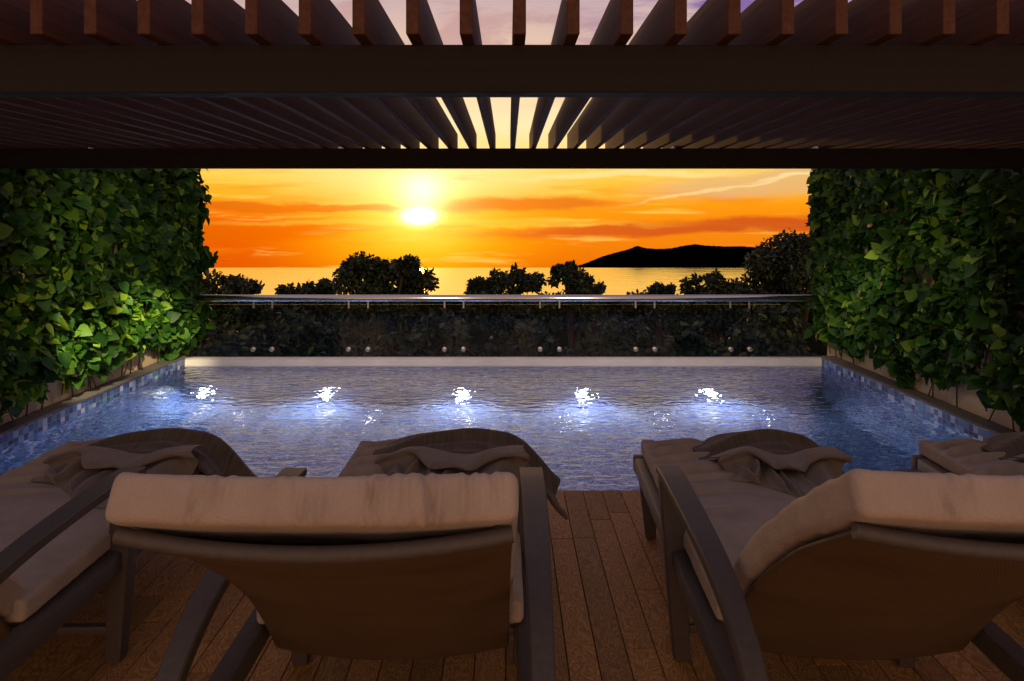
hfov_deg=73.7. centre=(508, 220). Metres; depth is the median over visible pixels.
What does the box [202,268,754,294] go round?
sea
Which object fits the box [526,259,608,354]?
tree
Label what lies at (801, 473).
towel
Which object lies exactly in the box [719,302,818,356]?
shrub
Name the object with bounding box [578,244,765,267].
island
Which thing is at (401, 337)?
shrub
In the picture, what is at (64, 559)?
sun lounger
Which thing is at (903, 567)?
sun lounger
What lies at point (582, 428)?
pool water
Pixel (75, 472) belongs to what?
towel
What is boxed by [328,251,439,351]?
tree
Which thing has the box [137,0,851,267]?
sky
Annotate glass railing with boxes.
[181,295,825,357]
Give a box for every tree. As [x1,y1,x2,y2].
[198,268,282,341]
[268,277,347,331]
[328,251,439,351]
[456,262,546,344]
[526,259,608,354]
[610,281,691,342]
[647,268,748,346]
[728,228,813,349]
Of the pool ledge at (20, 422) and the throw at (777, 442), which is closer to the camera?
the throw at (777, 442)
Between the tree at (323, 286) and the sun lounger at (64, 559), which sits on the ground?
the tree at (323, 286)
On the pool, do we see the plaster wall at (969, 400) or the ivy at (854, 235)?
the plaster wall at (969, 400)
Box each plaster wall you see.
[0,170,179,424]
[827,169,1023,431]
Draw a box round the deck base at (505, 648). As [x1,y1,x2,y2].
[442,529,569,680]
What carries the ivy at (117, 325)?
attached to the plaster wall at (53, 395)
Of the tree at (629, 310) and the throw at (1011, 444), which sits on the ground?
the tree at (629, 310)
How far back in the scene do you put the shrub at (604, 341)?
10.84 m
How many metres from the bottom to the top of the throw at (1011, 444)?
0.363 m
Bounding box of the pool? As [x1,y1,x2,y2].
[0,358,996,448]
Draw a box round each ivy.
[0,169,218,423]
[803,169,1023,431]
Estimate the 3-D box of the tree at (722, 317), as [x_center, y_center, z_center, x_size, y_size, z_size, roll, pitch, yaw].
[5.246,3.335,17.558,3.096,4.145,1.911,0,0,-20]
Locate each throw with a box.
[68,428,257,476]
[373,428,567,519]
[693,429,844,474]
[980,431,1023,462]
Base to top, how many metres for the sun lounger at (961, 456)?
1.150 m
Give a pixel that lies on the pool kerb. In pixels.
(503, 361)
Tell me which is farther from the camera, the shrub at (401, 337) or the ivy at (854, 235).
the shrub at (401, 337)
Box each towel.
[31,445,207,507]
[374,445,530,493]
[710,446,851,497]
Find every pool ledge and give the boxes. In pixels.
[0,356,185,435]
[821,356,1016,433]
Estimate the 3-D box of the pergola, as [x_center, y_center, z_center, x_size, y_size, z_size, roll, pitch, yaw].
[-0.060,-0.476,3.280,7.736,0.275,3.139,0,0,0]
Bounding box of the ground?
[180,302,826,356]
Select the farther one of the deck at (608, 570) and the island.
the island
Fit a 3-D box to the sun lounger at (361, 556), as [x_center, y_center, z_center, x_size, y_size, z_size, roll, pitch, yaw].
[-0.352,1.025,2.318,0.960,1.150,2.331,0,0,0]
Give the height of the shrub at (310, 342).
4.087 m
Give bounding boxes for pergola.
[0,0,1023,168]
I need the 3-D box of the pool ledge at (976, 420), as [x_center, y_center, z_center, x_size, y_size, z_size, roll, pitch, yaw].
[3.728,1.589,6.009,0.161,0.022,3.934,0,0,0]
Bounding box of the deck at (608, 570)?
[3,490,1023,680]
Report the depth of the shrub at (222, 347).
10.70 m
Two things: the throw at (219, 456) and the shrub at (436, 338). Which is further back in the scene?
the shrub at (436, 338)
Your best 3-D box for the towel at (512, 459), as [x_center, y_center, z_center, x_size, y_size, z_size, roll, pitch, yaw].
[-0.253,1.101,2.924,0.702,0.159,0.544,0,0,0]
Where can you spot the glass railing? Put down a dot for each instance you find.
(506, 298)
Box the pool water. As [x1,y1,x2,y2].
[0,366,982,491]
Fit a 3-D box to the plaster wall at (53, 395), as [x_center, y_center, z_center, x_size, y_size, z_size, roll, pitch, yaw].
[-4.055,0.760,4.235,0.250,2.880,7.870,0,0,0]
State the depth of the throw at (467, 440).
3.31 m
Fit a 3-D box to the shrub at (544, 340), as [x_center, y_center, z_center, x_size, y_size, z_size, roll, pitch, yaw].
[0.312,3.528,11.516,1.919,3.759,1.223,0,0,22]
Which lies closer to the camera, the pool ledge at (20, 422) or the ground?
the pool ledge at (20, 422)
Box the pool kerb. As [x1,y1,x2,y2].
[185,357,821,365]
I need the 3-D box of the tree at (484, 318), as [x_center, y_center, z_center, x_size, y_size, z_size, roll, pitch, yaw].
[-0.183,3.248,17.705,2.384,4.334,2.406,0,0,0]
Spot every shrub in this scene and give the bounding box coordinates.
[180,318,270,356]
[264,307,348,356]
[349,322,418,356]
[400,303,479,356]
[477,319,578,356]
[574,312,662,356]
[654,321,730,356]
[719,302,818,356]
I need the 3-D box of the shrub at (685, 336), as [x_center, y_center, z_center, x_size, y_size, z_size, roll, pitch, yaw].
[2.787,3.478,10.487,1.392,3.856,0.941,0,0,38]
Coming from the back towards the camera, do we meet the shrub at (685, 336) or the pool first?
the shrub at (685, 336)
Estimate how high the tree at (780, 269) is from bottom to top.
5.317 m
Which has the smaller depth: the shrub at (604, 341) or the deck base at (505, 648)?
the deck base at (505, 648)
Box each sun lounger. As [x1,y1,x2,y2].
[0,439,203,680]
[105,439,555,680]
[633,438,1023,680]
[911,438,1023,475]
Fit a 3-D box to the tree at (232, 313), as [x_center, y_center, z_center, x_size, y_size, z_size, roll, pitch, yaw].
[-6.916,3.296,16.864,2.510,4.229,1.850,0,0,-36]
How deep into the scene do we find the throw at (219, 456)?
3.31 m

